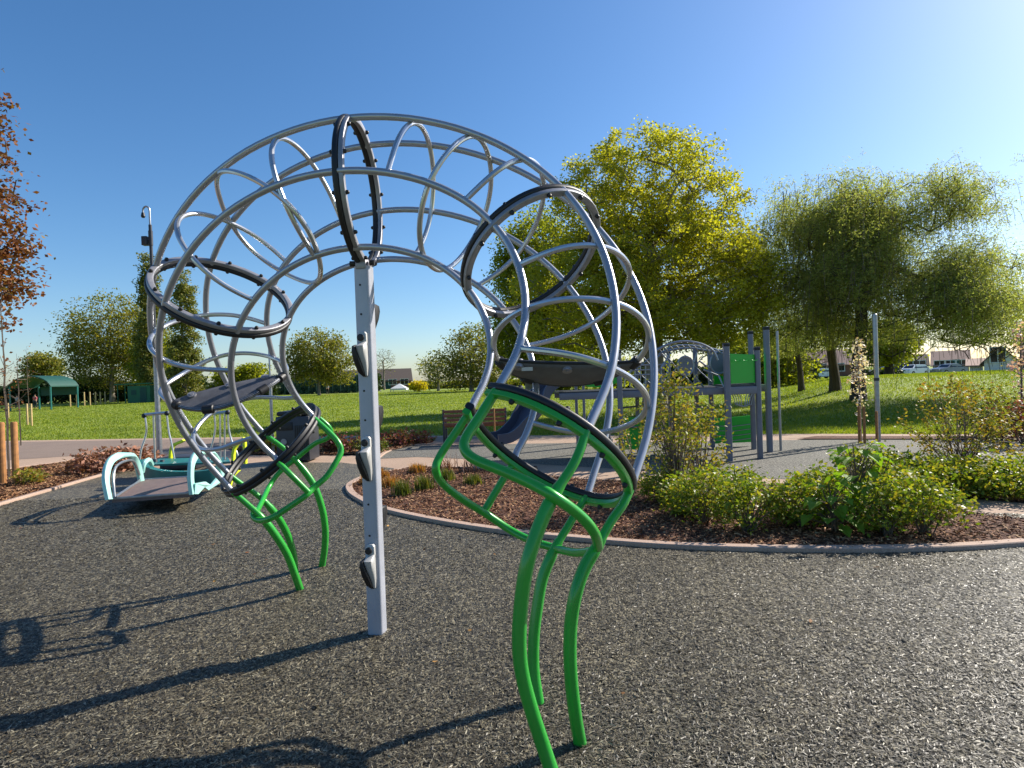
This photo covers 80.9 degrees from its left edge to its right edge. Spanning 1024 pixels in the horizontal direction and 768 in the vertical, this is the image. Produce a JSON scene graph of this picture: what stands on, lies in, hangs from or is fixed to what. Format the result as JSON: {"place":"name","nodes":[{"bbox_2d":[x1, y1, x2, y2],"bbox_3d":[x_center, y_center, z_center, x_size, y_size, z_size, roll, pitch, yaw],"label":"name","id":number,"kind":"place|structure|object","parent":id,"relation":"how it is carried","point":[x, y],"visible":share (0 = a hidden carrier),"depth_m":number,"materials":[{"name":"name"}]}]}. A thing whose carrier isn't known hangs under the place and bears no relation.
{"place":"outdoors","nodes":[
{"label":"outdoors","id":0,"kind":"place"},
{"bbox_2d":[0,460,100,501],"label":"bark bed","id":1,"kind":"object","parent":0,"point":[46,485],"visible":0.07,"depth_m":10.00,"materials":[{"name":"wood"}]},
{"bbox_2d":[0,422,6,482],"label":"timber stake","id":2,"kind":"object","parent":1,"relation":"on","point":[3,473],"visible":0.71,"depth_m":10.14,"materials":[{"name":"brown wood"}]},
{"bbox_2d":[0,290,26,478],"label":"sapling tree","id":3,"kind":"object","parent":1,"relation":"on","point":[6,405],"visible":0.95,"depth_m":10.57,"materials":[{"name":"brown plant"}]},
{"bbox_2d":[10,422,19,483],"bbox_3d":[-8.368,1.197,10.106,0.105,1.120,0.095,-2,1,0],"label":"timber stake","id":4,"kind":"object","parent":1,"relation":"on","point":[14,445],"visible":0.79,"depth_m":10.07,"materials":[{"name":"brown wood"}]},
{"bbox_2d":[9,466,51,485],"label":"leaf litter plant","id":5,"kind":"object","parent":1,"relation":"on","point":[28,477],"visible":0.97,"depth_m":10.03,"materials":[{"name":"green plant"}]},
{"bbox_2d":[60,440,153,473],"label":"leaf litter plant","id":6,"kind":"object","parent":1,"relation":"on","point":[93,461],"visible":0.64,"depth_m":11.23,"materials":[{"name":"brown plant"}]},
{"bbox_2d":[98,445,167,468],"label":"leaf litter plant","id":7,"kind":"object","parent":1,"relation":"on","point":[148,452],"visible":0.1,"depth_m":12.09,"materials":[{"name":"brown plant"}]},
{"bbox_2d":[6,437,481,459],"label":"asphalt path","id":8,"kind":"structure","parent":0,"point":[41,449],"depth_m":16.76,"materials":[{"name":"grey asphalt"}]},
{"bbox_2d":[3,354,26,444],"bbox_3d":[-14.957,0.488,18.215,0.587,2.820,0.519,-2,1,-14],"label":"sapling tree","id":9,"kind":"object","parent":8,"relation":"on","point":[18,399],"visible":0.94,"depth_m":18.18,"materials":[{"name":"brown plant"}]},
{"bbox_2d":[229,437,435,453],"bbox_3d":[-4.517,1.509,14.071,5.128,0.001,3.030,-2,1,0],"label":"bark bed","id":10,"kind":"object","parent":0,"point":[346,445],"visible":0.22,"depth_m":13.71,"materials":[{"name":"wood"}]},
{"bbox_2d":[268,350,274,450],"bbox_3d":[-5.476,-0.078,13.595,0.080,3.397,0.078,-2,1,0],"label":"steel post","id":11,"kind":"object","parent":10,"relation":"on","point":[271,411],"visible":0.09,"depth_m":13.57,"materials":[{"name":"metal"}]},
{"bbox_2d":[319,431,360,450],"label":"ground plant","id":12,"kind":"object","parent":10,"relation":"on","point":[329,444],"visible":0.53,"depth_m":13.28,"materials":[{"name":"brown plant"}]},
{"bbox_2d":[351,436,388,450],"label":"ground plant","id":13,"kind":"object","parent":10,"relation":"on","point":[381,446],"visible":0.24,"depth_m":12.86,"materials":[{"name":"green plant"}]},
{"bbox_2d":[380,426,413,446],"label":"ground plant","id":14,"kind":"object","parent":10,"relation":"on","point":[392,439],"visible":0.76,"depth_m":13.89,"materials":[{"name":"brown plant"}]},
{"bbox_2d":[397,427,435,443],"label":"ground plant","id":15,"kind":"object","parent":10,"relation":"on","point":[421,438],"visible":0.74,"depth_m":14.46,"materials":[{"name":"brown plant"}]},
{"bbox_2d":[377,368,412,388],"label":"long building","id":16,"kind":"structure","parent":0,"point":[402,376],"depth_m":152.16,"materials":[{"name":"brick"}]},
{"bbox_2d":[0,462,1023,767],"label":"rubber surface","id":17,"kind":"object","parent":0,"point":[338,480],"visible":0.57,"depth_m":3.63,"materials":[{"name":"grey rubber"}]},
{"bbox_2d":[0,471,112,505],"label":"kerb","id":18,"kind":"structure","parent":17,"relation":"on","point":[46,490],"depth_m":9.33,"materials":[{"name":"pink concrete"}]},
{"bbox_2d":[102,410,247,502],"bbox_3d":[-5.178,1.021,9.671,1.690,1.165,5.006,-2,1,-25],"label":"accessible seesaw","id":19,"kind":"object","parent":17,"relation":"on","point":[166,480],"visible":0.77,"depth_m":8.64,"materials":[{"name":"metal"}]},
{"bbox_2d":[144,113,657,767],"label":"climbing arch","id":20,"kind":"structure","parent":17,"relation":"on","point":[534,373],"depth_m":3.36,"materials":[{"name":"grey metal"}]},
{"bbox_2d":[0,488,1023,767],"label":"rubber shreds","id":21,"kind":"object","parent":17,"relation":"on","point":[992,722],"visible":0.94,"depth_m":3.03,"materials":[{"name":"grey rubber"}]},
{"bbox_2d":[345,470,1023,552],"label":"kerb","id":22,"kind":"structure","parent":17,"relation":"on","point":[884,548],"depth_m":4.97,"materials":[{"name":"beige concrete"}]},
{"bbox_2d":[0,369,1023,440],"bbox_3d":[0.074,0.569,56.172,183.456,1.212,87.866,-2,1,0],"label":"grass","id":23,"kind":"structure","parent":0,"point":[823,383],"depth_m":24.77,"materials":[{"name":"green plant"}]},
{"bbox_2d":[0,366,1023,440],"bbox_3d":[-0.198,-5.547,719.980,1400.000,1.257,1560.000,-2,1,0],"label":"ground grass","id":24,"kind":"structure","parent":0,"point":[23,406],"depth_m":24.02,"materials":[{"name":"green plant"}]},
{"bbox_2d":[0,68,55,332],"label":"copper tree","id":25,"kind":"object","parent":24,"relation":"on","point":[9,285],"visible":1,"depth_m":11.24,"materials":[{"name":"brown plant"}]},
{"bbox_2d":[13,350,70,402],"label":"broadleaf tree","id":26,"kind":"object","parent":24,"relation":"on","point":[38,363],"visible":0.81,"depth_m":108.36,"materials":[{"name":"green plant"}]},
{"bbox_2d":[7,376,78,410],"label":"canopy shelter","id":27,"kind":"object","parent":24,"relation":"on","point":[61,385],"visible":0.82,"depth_m":64.37,"materials":[{"name":"teal plastic"}]},
{"bbox_2d":[0,375,208,405],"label":"hedge","id":28,"kind":"object","parent":24,"relation":"on","point":[59,398],"visible":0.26,"depth_m":98.92,"materials":[{"name":"green plant"}]},
{"bbox_2d":[41,287,174,401],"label":"broadleaf tree","id":29,"kind":"object","parent":24,"relation":"on","point":[111,350],"visible":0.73,"depth_m":93.10,"materials":[{"name":"green plant"}]},
{"bbox_2d":[114,383,160,402],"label":"park kiosk","id":30,"kind":"object","parent":24,"relation":"on","point":[141,394],"visible":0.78,"depth_m":84.09,"materials":[{"name":"green metal"}]},
{"bbox_2d":[129,251,168,384],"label":"poplar tree","id":31,"kind":"object","parent":24,"relation":"on","point":[143,367],"visible":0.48,"depth_m":86.86,"materials":[{"name":"green plant"}]},
{"bbox_2d":[122,334,186,385],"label":"broadleaf tree","id":32,"kind":"object","parent":24,"relation":"on","point":[130,369],"visible":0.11,"depth_m":90.59,"materials":[{"name":"green plant"}]},
{"bbox_2d":[159,269,209,397],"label":"poplar tree","id":33,"kind":"object","parent":24,"relation":"on","point":[181,349],"visible":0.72,"depth_m":85.28,"materials":[{"name":"green plant"}]},
{"bbox_2d":[206,362,271,386],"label":"broadleaf tree","id":34,"kind":"object","parent":24,"relation":"on","point":[248,371],"visible":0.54,"depth_m":93.17,"materials":[{"name":"green plant"}]},
{"bbox_2d":[207,382,281,395],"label":"hedge","id":35,"kind":"object","parent":24,"relation":"on","point":[276,387],"visible":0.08,"depth_m":103.68,"materials":[{"name":"green plant"}]},
{"bbox_2d":[274,326,357,394],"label":"broadleaf tree","id":36,"kind":"object","parent":24,"relation":"on","point":[328,366],"visible":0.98,"depth_m":90.43,"materials":[{"name":"green plant"}]},
{"bbox_2d":[276,372,358,394],"bbox_3d":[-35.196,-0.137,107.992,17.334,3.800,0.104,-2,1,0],"label":"hedge","id":37,"kind":"object","parent":24,"relation":"on","point":[341,389],"visible":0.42,"depth_m":107.98,"materials":[{"name":"green plant"}]},
{"bbox_2d":[271,373,382,394],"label":"hedge","id":38,"kind":"object","parent":24,"relation":"on","point":[304,388],"visible":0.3,"depth_m":110.90,"materials":[{"name":"green plant"}]},
{"bbox_2d":[376,349,395,389],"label":"bare tree","id":39,"kind":"object","parent":24,"relation":"on","point":[383,366],"visible":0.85,"depth_m":129.84,"materials":[{"name":"grey plant"}]},
{"bbox_2d":[407,379,428,390],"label":"yellow shrub","id":40,"kind":"object","parent":24,"relation":"on","point":[414,385],"visible":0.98,"depth_m":99.12,"materials":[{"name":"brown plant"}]},
{"bbox_2d":[415,354,453,390],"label":"bare tree","id":41,"kind":"object","parent":24,"relation":"on","point":[438,387],"visible":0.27,"depth_m":94.75,"materials":[{"name":"grey plant"}]},
{"bbox_2d":[418,321,512,391],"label":"broadleaf tree","id":42,"kind":"object","parent":24,"relation":"on","point":[461,363],"visible":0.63,"depth_m":78.81,"materials":[{"name":"green plant"}]},
{"bbox_2d":[428,377,524,388],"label":"hedge","id":43,"kind":"object","parent":24,"relation":"on","point":[510,383],"visible":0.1,"depth_m":116.53,"materials":[{"name":"green plant"}]},
{"bbox_2d":[479,201,601,389],"bbox_3d":[1.513,-3.574,26.968,6.087,9.556,5.416,-2,1,0],"label":"broadleaf tree","id":44,"kind":"object","parent":24,"relation":"on","point":[508,335],"visible":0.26,"depth_m":26.13,"materials":[{"name":"green plant"}]},
{"bbox_2d":[515,354,643,390],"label":"broadleaf tree","id":45,"kind":"object","parent":24,"relation":"on","point":[568,388],"visible":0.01,"depth_m":59.24,"materials":[{"name":"green plant"}]},
{"bbox_2d":[503,114,797,415],"bbox_3d":[4.681,-4.028,21.587,10.285,10.401,7.557,-2,1,0],"label":"maple tree","id":46,"kind":"object","parent":24,"relation":"on","point":[685,307],"visible":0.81,"depth_m":20.11,"materials":[{"name":"green plant"}]},
{"bbox_2d":[613,358,823,387],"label":"hedge","id":47,"kind":"object","parent":24,"relation":"on","point":[703,379],"visible":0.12,"depth_m":68.85,"materials":[{"name":"green plant"}]},
{"bbox_2d":[703,323,824,386],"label":"broadleaf tree","id":48,"kind":"object","parent":24,"relation":"on","point":[791,375],"visible":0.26,"depth_m":43.82,"materials":[{"name":"green plant"}]},
{"bbox_2d":[724,230,851,391],"bbox_3d":[13.138,-3.675,28.158,6.430,8.247,5.292,-2,1,0],"label":"willow tree","id":49,"kind":"object","parent":24,"relation":"on","point":[801,384],"visible":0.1,"depth_m":27.90,"materials":[{"name":"green plant"}]},
{"bbox_2d":[705,147,930,391],"bbox_3d":[11.404,-3.951,21.922,7.568,8.765,6.161,-2,1,-18],"label":"willow tree","id":50,"kind":"object","parent":24,"relation":"on","point":[834,379],"visible":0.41,"depth_m":20.95,"materials":[{"name":"green plant"}]},
{"bbox_2d":[840,317,929,373],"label":"broadleaf tree","id":51,"kind":"object","parent":24,"relation":"on","point":[887,363],"visible":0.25,"depth_m":47.12,"materials":[{"name":"green plant"}]},
{"bbox_2d":[865,368,905,374],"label":"hedge","id":52,"kind":"object","parent":24,"relation":"on","point":[881,371],"visible":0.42,"depth_m":61.52,"materials":[{"name":"green plant"}]},
{"bbox_2d":[762,149,1023,400],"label":"willow tree","id":53,"kind":"object","parent":24,"relation":"on","point":[965,294],"visible":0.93,"depth_m":19.29,"materials":[{"name":"green plant"}]},
{"bbox_2d":[902,364,929,372],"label":"parked car","id":54,"kind":"object","parent":24,"relation":"on","point":[921,368],"visible":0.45,"depth_m":83.29,"materials":[{"name":"white paint"}]},
{"bbox_2d":[930,363,967,372],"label":"parked car","id":55,"kind":"object","parent":24,"relation":"on","point":[946,367],"visible":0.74,"depth_m":79.26,"materials":[{"name":"grey paint"}]},
{"bbox_2d":[965,358,985,370],"bbox_3d":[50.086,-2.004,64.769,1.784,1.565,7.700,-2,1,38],"label":"bungalow","id":56,"kind":"object","parent":24,"relation":"on","point":[973,366],"visible":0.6,"depth_m":62.42,"materials":[{"name":"white paint"}]},
{"bbox_2d":[979,346,1019,369],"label":"bungalow","id":57,"kind":"object","parent":24,"relation":"on","point":[994,360],"visible":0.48,"depth_m":58.16,"materials":[{"name":"paint"}]},
{"bbox_2d":[989,346,1006,363],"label":"window","id":58,"kind":"structure","parent":57,"relation":"in","point":[994,358],"depth_m":58.16,"materials":[{"name":"black glass"}]},
{"bbox_2d":[997,284,1023,368],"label":"bare tree","id":59,"kind":"object","parent":24,"relation":"on","point":[1006,354],"visible":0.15,"depth_m":40.10,"materials":[{"name":"grey plant"}]},
{"bbox_2d":[0,0,1023,385],"label":"sky","id":60,"kind":"structure","parent":0,"point":[129,106],"materials":[{"name":"blue"}]},
{"bbox_2d":[5,434,1023,513],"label":"gravel path","id":61,"kind":"structure","parent":0,"point":[999,506],"depth_m":11.97,"materials":[{"name":"beige gravel"}]},
{"bbox_2d":[141,206,162,458],"bbox_3d":[-7.958,-1.126,13.254,0.252,5.615,0.120,-2,1,0],"label":"swan neck pole","id":62,"kind":"object","parent":61,"relation":"on","point":[147,240],"visible":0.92,"depth_m":13.22,"materials":[{"name":"metal"}]},
{"bbox_2d":[276,410,319,460],"bbox_3d":[-4.295,1.023,12.037,0.660,0.980,0.618,-2,1,0],"label":"litter bin","id":63,"kind":"object","parent":61,"relation":"on","point":[287,433],"visible":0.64,"depth_m":11.75,"materials":[{"name":"metal"}]},
{"bbox_2d":[442,407,506,442],"bbox_3d":[-0.855,0.982,14.000,1.471,0.840,0.510,-2,1,0],"label":"park bench","id":64,"kind":"object","parent":61,"relation":"on","point":[445,420],"visible":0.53,"depth_m":13.76,"materials":[{"name":"brown wood"}]},
{"bbox_2d":[349,465,1023,546],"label":"bark bed","id":65,"kind":"object","parent":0,"point":[652,525],"visible":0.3,"depth_m":5.86,"materials":[{"name":"wood"}]},
{"bbox_2d":[381,474,401,488],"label":"grass tuft","id":66,"kind":"object","parent":65,"relation":"on","point":[386,482],"visible":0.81,"depth_m":8.48,"materials":[{"name":"orange plant"}]},
{"bbox_2d":[390,478,414,497],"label":"grass tuft","id":67,"kind":"object","parent":65,"relation":"on","point":[401,488],"visible":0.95,"depth_m":7.84,"materials":[{"name":"green plant"}]},
{"bbox_2d":[407,462,425,473],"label":"grass tuft","id":68,"kind":"object","parent":65,"relation":"on","point":[415,468],"visible":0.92,"depth_m":9.71,"materials":[{"name":"plant"}]},
{"bbox_2d":[411,473,436,490],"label":"grass tuft","id":69,"kind":"object","parent":65,"relation":"on","point":[423,483],"visible":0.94,"depth_m":8.18,"materials":[{"name":"green plant"}]},
{"bbox_2d":[431,466,455,481],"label":"grass tuft","id":70,"kind":"object","parent":65,"relation":"on","point":[447,475],"visible":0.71,"depth_m":8.89,"materials":[{"name":"green plant"}]},
{"bbox_2d":[462,472,483,484],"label":"grass tuft","id":71,"kind":"object","parent":65,"relation":"on","point":[472,480],"visible":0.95,"depth_m":8.47,"materials":[{"name":"green plant"}]},
{"bbox_2d":[611,399,654,477],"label":"slender shrub","id":72,"kind":"object","parent":65,"relation":"on","point":[625,433],"visible":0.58,"depth_m":8.49,"materials":[{"name":"green plant"}]},
{"bbox_2d":[635,463,693,503],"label":"shrub","id":73,"kind":"object","parent":65,"relation":"on","point":[646,485],"visible":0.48,"depth_m":6.87,"materials":[{"name":"green plant"}]},
{"bbox_2d":[634,354,710,487],"bbox_3d":[1.828,0.508,6.798,0.789,1.716,0.807,-2,1,0],"label":"slender shrub","id":74,"kind":"object","parent":65,"relation":"on","point":[673,460],"visible":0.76,"depth_m":6.75,"materials":[{"name":"green plant"}]},
{"bbox_2d":[651,474,714,518],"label":"shrub","id":75,"kind":"object","parent":65,"relation":"on","point":[673,508],"visible":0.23,"depth_m":6.21,"materials":[{"name":"green plant"}]},
{"bbox_2d":[661,387,734,487],"bbox_3d":[2.274,0.691,7.464,0.850,1.309,1.016,-2,1,0],"label":"slender shrub","id":76,"kind":"object","parent":65,"relation":"on","point":[714,459],"visible":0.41,"depth_m":7.30,"materials":[{"name":"green plant"}]},
{"bbox_2d":[650,460,751,523],"bbox_3d":[1.819,1.059,5.951,0.980,0.633,0.779,-2,1,0],"label":"shrub","id":77,"kind":"object","parent":65,"relation":"on","point":[685,491],"visible":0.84,"depth_m":5.84,"materials":[{"name":"green plant"}]},
{"bbox_2d":[697,459,771,507],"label":"shrub","id":78,"kind":"object","parent":65,"relation":"on","point":[742,472],"visible":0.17,"depth_m":6.46,"materials":[{"name":"green plant"}]},
{"bbox_2d":[701,469,797,534],"bbox_3d":[2.152,1.077,5.503,0.844,0.595,0.709,-2,1,26],"label":"shrub","id":79,"kind":"object","parent":65,"relation":"on","point":[745,521],"visible":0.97,"depth_m":5.49,"materials":[{"name":"green plant"}]},
{"bbox_2d":[748,465,847,529],"bbox_3d":[2.674,1.054,5.640,0.836,0.589,0.692,-2,1,-29],"label":"shrub","id":80,"kind":"object","parent":65,"relation":"on","point":[795,493],"visible":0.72,"depth_m":5.57,"materials":[{"name":"green plant"}]},
{"bbox_2d":[779,459,866,509],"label":"shrub","id":81,"kind":"object","parent":65,"relation":"on","point":[824,475],"visible":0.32,"depth_m":5.97,"materials":[{"name":"green plant"}]},
{"bbox_2d":[785,481,879,537],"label":"broad leaved plant","id":82,"kind":"object","parent":65,"relation":"on","point":[840,512],"visible":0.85,"depth_m":5.33,"materials":[{"name":"green plant"}]},
{"bbox_2d":[817,441,893,528],"bbox_3d":[3.173,0.933,5.526,0.761,0.813,0.634,-2,1,-20],"label":"broad leaved plant","id":83,"kind":"object","parent":65,"relation":"on","point":[875,457],"visible":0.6,"depth_m":5.43,"materials":[{"name":"green plant"}]},
{"bbox_2d":[826,468,932,537],"bbox_3d":[3.238,1.036,5.280,0.743,0.599,0.800,-2,1,44],"label":"shrub","id":84,"kind":"object","parent":65,"relation":"on","point":[883,512],"visible":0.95,"depth_m":5.14,"materials":[{"name":"green plant"}]},
{"bbox_2d":[859,459,939,519],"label":"shrub","id":85,"kind":"object","parent":65,"relation":"on","point":[899,469],"visible":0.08,"depth_m":5.82,"materials":[{"name":"green plant"}]},
{"bbox_2d":[868,465,983,535],"bbox_3d":[3.632,1.005,5.232,0.815,0.625,0.732,-2,1,0],"label":"shrub","id":86,"kind":"object","parent":65,"relation":"on","point":[942,505],"visible":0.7,"depth_m":5.12,"materials":[{"name":"green plant"}]},
{"bbox_2d":[380,439,1023,479],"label":"grey play surface","id":87,"kind":"object","parent":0,"point":[790,456],"visible":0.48,"depth_m":11.02,"materials":[{"name":"grey concrete"}]},
{"bbox_2d":[490,326,781,460],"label":"play tower","id":88,"kind":"structure","parent":87,"relation":"on","point":[741,373],"depth_m":10.58,"materials":[{"name":"grey metal"}]},
{"bbox_2d":[846,337,872,440],"bbox_3d":[6.890,0.110,11.907,0.477,2.130,0.497,-2,1,0],"label":"sapling tree","id":89,"kind":"object","parent":87,"relation":"on","point":[860,377],"visible":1,"depth_m":11.88,"materials":[{"name":"white plant"}]},
{"bbox_2d":[872,314,880,441],"bbox_3d":[7.167,-0.095,11.801,0.104,2.562,0.101,-2,1,0],"label":"steel post","id":90,"kind":"object","parent":87,"relation":"on","point":[876,378],"visible":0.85,"depth_m":11.77,"materials":[{"name":"metal"}]},
{"bbox_2d":[985,397,1023,443],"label":"purple shrub","id":91,"kind":"object","parent":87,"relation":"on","point":[1019,407],"visible":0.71,"depth_m":10.53,"materials":[{"name":"brown plant"}]},
{"bbox_2d":[1006,321,1023,411],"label":"sapling tree","id":92,"kind":"object","parent":87,"relation":"on","point":[1020,364],"visible":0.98,"depth_m":11.04,"materials":[{"name":"brown plant"}]},
{"bbox_2d":[804,349,851,375],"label":"pale roofed house","id":93,"kind":"structure","parent":0,"point":[846,371],"depth_m":99.64,"materials":[{"name":"brick"}]},
{"bbox_2d":[879,354,929,368],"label":"pale roofed house","id":94,"kind":"structure","parent":0,"point":[922,361],"depth_m":103.28,"materials":[{"name":"tile"}]},
{"bbox_2d":[797,436,1019,438],"bbox_3d":[8.751,1.056,11.829,5.738,0.001,0.636,-2,1,22],"label":"bark bed","id":95,"kind":"object","parent":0,"point":[867,437],"visible":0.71,"depth_m":12.32,"materials":[{"name":"wood"}]},
{"bbox_2d":[946,386,1023,437],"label":"purple shrub","id":96,"kind":"object","parent":95,"relation":"on","point":[983,411],"visible":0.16,"depth_m":11.76,"materials":[{"name":"brown plant"}]},
{"bbox_2d":[831,471,1023,501],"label":"bark bed","id":97,"kind":"object","parent":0,"point":[997,498],"visible":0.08,"depth_m":6.48,"materials":[{"name":"wood"}]},
{"bbox_2d":[823,437,929,481],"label":"shrub","id":98,"kind":"object","parent":97,"relation":"on","point":[892,455],"visible":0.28,"depth_m":7.33,"materials":[{"name":"green plant"}]},
{"bbox_2d":[862,445,979,494],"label":"shrub","id":99,"kind":"object","parent":97,"relation":"on","point":[949,472],"visible":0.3,"depth_m":6.72,"materials":[{"name":"green plant"}]},
{"bbox_2d":[887,366,1023,462],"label":"amber shrub","id":100,"kind":"object","parent":97,"relation":"on","point":[984,424],"visible":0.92,"depth_m":7.73,"materials":[{"name":"green plant"}]},
{"bbox_2d":[901,445,1015,498],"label":"shrub","id":101,"kind":"object","parent":97,"relation":"on","point":[964,484],"visible":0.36,"depth_m":6.67,"materials":[{"name":"green plant"}]},
{"bbox_2d":[929,442,1023,501],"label":"shrub","id":102,"kind":"object","parent":97,"relation":"on","point":[1006,488],"visible":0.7,"depth_m":6.50,"materials":[{"name":"green plant"}]},
{"bbox_2d":[955,448,1023,498],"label":"shrub","id":103,"kind":"object","parent":97,"relation":"on","point":[1018,488],"visible":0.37,"depth_m":6.64,"materials":[{"name":"green plant"}]},
{"bbox_2d":[930,350,970,370],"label":"pale roofed house","id":104,"kind":"structure","parent":0,"point":[946,358],"depth_m":101.65,"materials":[{"name":"brick"}]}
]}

